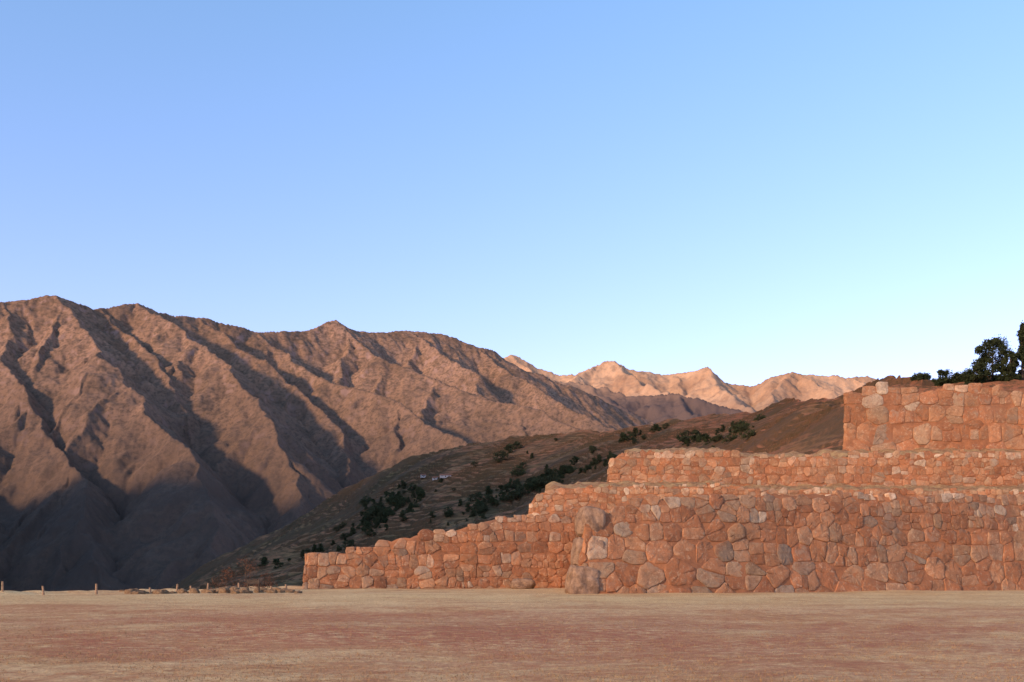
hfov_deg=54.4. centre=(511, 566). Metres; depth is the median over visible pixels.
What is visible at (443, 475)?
house
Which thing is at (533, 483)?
tree
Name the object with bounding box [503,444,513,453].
tree
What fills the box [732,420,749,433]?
tree
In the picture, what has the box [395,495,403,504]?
tree
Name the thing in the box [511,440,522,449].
tree
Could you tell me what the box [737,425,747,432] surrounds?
tree
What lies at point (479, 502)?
tree
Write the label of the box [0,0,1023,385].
sky
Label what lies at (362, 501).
tree
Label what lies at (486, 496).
tree
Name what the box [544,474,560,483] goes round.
tree
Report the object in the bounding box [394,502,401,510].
tree
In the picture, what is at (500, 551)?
stone wall
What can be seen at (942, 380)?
tree
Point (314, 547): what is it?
tree
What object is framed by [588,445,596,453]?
tree
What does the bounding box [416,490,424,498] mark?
tree
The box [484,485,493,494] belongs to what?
tree
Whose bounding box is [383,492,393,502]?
tree
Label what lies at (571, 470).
tree
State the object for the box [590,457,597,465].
tree
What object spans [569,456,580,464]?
tree
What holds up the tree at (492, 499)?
on the hill terrain at (808, 427)
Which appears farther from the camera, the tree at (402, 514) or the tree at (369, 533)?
the tree at (402, 514)
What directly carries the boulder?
on the plaza ground at (311, 640)
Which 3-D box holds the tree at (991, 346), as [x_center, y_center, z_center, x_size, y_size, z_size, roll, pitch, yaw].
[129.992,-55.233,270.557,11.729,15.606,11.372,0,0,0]
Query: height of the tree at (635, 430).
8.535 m
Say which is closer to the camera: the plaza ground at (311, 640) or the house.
the plaza ground at (311, 640)
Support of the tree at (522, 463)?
on the hill terrain at (808, 427)
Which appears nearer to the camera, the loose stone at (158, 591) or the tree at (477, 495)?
the loose stone at (158, 591)
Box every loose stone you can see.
[124,589,137,593]
[152,589,164,593]
[177,588,187,593]
[189,588,199,592]
[201,589,215,592]
[218,586,230,592]
[229,586,239,592]
[230,590,238,593]
[239,590,250,593]
[266,589,277,592]
[285,589,294,592]
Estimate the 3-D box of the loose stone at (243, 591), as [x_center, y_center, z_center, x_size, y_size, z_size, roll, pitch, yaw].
[-16.298,1.597,60.443,0.891,0.359,0.572,0,0,-45]
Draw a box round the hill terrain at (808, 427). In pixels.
[171,375,1023,589]
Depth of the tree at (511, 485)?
697.34 m
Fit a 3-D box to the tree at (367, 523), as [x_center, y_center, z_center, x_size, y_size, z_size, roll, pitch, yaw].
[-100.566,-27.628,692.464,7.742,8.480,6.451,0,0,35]
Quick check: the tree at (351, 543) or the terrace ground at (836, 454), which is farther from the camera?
the tree at (351, 543)
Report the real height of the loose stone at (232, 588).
0.688 m
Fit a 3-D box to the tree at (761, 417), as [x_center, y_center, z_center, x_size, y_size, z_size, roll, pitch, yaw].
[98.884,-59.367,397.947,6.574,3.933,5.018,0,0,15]
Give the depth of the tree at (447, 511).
655.80 m
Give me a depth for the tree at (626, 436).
701.49 m
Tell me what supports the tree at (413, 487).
on the hill terrain at (808, 427)
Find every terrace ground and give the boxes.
[545,480,1023,491]
[624,447,1023,458]
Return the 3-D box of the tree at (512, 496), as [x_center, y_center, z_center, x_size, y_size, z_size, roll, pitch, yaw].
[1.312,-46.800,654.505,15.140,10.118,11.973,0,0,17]
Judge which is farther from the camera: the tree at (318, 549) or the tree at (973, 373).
the tree at (318, 549)
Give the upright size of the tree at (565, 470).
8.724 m
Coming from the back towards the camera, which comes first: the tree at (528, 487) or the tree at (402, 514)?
the tree at (402, 514)
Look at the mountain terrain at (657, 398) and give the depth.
10747.55 m
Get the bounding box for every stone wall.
[302,512,577,588]
[528,483,1023,515]
[565,490,1023,593]
[607,449,1023,486]
[842,382,1023,456]
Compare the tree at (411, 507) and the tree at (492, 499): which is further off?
the tree at (411, 507)
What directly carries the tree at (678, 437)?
on the hill terrain at (808, 427)
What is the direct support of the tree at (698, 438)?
on the hill terrain at (808, 427)
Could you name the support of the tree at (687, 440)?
on the hill terrain at (808, 427)
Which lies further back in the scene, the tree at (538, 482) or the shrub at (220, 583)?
the tree at (538, 482)
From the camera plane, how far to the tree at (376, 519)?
702.28 m
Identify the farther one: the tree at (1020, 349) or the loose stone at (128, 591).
the tree at (1020, 349)
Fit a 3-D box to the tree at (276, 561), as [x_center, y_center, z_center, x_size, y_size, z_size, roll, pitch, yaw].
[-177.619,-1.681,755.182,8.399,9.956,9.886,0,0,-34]
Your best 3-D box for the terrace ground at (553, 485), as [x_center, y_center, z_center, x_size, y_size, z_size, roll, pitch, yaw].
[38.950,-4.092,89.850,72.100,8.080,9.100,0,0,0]
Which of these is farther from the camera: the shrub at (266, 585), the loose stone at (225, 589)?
the shrub at (266, 585)
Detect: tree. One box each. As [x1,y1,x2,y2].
[258,557,268,565]
[272,558,283,568]
[311,543,316,551]
[316,547,323,552]
[341,539,354,548]
[348,527,356,536]
[358,499,368,504]
[362,502,367,509]
[363,516,370,524]
[363,521,369,530]
[364,526,373,535]
[366,511,375,519]
[370,504,384,515]
[374,516,379,525]
[378,512,384,522]
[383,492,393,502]
[390,496,396,504]
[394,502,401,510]
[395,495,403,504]
[398,511,407,520]
[406,502,413,512]
[407,482,417,492]
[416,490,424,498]
[428,511,435,517]
[443,507,454,516]
[444,510,453,516]
[464,502,471,508]
[467,492,482,501]
[468,507,476,517]
[472,500,483,507]
[481,494,491,502]
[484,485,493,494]
[489,497,495,505]
[492,450,509,461]
[498,490,506,498]
[502,484,508,492]
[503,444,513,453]
[504,479,518,488]
[504,489,523,500]
[510,465,525,476]
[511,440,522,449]
[516,485,525,494]
[517,461,526,467]
[524,484,533,492]
[525,480,542,488]
[536,478,546,488]
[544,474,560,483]
[547,476,558,483]
[548,467,563,475]
[556,464,568,474]
[567,466,576,473]
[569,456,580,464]
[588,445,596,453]
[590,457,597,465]
[595,455,602,464]
[619,430,638,440]
[631,427,637,436]
[653,424,661,431]
[676,431,684,441]
[679,435,688,444]
[680,429,693,436]
[684,438,690,445]
[692,429,701,438]
[695,436,701,443]
[702,434,712,444]
[713,433,723,440]
[720,431,737,443]
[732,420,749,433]
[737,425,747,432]
[739,427,756,439]
[752,414,765,421]
[910,372,931,380]
[931,369,955,385]
[951,371,964,383]
[963,363,990,384]
[970,334,1016,381]
[999,350,1019,380]
[1014,320,1023,379]
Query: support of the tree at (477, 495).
on the hill terrain at (808, 427)
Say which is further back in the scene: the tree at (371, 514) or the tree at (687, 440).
the tree at (371, 514)
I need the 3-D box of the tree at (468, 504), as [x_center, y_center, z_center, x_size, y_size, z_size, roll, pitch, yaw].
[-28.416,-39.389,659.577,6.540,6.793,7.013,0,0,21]
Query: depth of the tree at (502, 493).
665.99 m
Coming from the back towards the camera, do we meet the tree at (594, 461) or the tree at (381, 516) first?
the tree at (381, 516)
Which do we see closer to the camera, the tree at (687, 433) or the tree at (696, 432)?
the tree at (696, 432)
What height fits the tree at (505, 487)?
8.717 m
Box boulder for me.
[510,578,535,588]
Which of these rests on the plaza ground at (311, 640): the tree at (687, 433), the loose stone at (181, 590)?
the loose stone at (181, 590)
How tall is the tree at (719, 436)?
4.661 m
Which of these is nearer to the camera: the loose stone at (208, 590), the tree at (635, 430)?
the loose stone at (208, 590)
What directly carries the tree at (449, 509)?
on the hill terrain at (808, 427)
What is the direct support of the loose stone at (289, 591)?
on the plaza ground at (311, 640)
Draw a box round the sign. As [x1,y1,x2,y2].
[247,580,259,592]
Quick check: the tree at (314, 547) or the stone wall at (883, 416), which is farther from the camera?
the tree at (314, 547)
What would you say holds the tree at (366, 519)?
on the hill terrain at (808, 427)
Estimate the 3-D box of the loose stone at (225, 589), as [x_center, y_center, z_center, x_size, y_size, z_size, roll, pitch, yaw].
[-17.798,1.581,62.026,0.883,0.687,1.315,0,0,4]
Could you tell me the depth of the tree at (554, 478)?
627.36 m
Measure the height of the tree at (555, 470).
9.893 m
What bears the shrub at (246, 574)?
on the plaza ground at (311, 640)
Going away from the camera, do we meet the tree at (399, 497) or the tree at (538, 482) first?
the tree at (538, 482)
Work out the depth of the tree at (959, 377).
273.35 m
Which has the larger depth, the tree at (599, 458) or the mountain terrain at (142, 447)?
the mountain terrain at (142, 447)
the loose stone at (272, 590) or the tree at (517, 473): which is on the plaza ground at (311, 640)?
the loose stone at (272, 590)
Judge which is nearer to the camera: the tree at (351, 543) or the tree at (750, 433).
the tree at (750, 433)
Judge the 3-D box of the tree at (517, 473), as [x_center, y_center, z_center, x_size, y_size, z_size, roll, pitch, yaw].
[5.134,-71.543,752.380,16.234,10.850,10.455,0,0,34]
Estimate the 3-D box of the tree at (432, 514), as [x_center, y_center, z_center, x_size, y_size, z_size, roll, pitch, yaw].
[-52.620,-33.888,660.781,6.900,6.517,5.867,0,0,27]
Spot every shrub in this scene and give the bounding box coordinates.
[210,566,237,589]
[235,556,257,589]
[249,571,277,588]
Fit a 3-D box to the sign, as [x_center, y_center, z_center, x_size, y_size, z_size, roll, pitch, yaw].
[-16.617,1.379,63.972,0.840,1.050,0.155,0,0,0]
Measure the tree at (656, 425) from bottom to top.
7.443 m
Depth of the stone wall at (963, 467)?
94.21 m
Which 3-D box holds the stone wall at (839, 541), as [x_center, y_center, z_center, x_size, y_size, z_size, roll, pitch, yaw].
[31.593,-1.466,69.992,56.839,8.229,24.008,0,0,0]
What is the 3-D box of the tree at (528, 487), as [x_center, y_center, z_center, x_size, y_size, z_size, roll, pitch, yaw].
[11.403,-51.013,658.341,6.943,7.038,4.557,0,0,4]
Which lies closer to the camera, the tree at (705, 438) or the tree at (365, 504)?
the tree at (705, 438)
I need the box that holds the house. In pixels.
[439,474,450,477]
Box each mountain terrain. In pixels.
[0,295,654,591]
[504,355,876,422]
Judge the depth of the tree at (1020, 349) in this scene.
267.57 m
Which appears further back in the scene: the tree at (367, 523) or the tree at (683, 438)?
the tree at (367, 523)
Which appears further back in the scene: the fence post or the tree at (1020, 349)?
the tree at (1020, 349)
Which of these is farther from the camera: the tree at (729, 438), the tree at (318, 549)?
the tree at (318, 549)
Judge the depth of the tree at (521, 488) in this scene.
658.13 m
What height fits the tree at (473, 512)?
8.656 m
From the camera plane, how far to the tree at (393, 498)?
842.12 m
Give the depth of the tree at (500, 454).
868.26 m
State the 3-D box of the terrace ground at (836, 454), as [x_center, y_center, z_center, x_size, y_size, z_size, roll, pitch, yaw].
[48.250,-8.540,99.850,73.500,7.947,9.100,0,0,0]
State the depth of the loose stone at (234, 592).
59.98 m
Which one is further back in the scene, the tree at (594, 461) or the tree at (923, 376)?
the tree at (594, 461)
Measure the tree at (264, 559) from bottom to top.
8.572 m
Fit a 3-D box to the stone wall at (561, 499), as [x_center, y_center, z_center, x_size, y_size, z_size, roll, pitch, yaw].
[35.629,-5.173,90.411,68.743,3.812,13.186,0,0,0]
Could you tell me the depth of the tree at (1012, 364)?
265.50 m
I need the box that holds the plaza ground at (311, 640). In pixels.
[0,586,1023,681]
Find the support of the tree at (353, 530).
on the hill terrain at (808, 427)
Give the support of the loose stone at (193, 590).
on the plaza ground at (311, 640)
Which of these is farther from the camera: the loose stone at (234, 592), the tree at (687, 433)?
the tree at (687, 433)
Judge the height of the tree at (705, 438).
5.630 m
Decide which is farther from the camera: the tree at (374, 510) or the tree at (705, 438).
the tree at (374, 510)
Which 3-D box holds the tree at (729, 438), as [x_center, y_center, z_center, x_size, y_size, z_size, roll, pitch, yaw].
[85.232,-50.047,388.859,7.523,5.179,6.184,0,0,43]

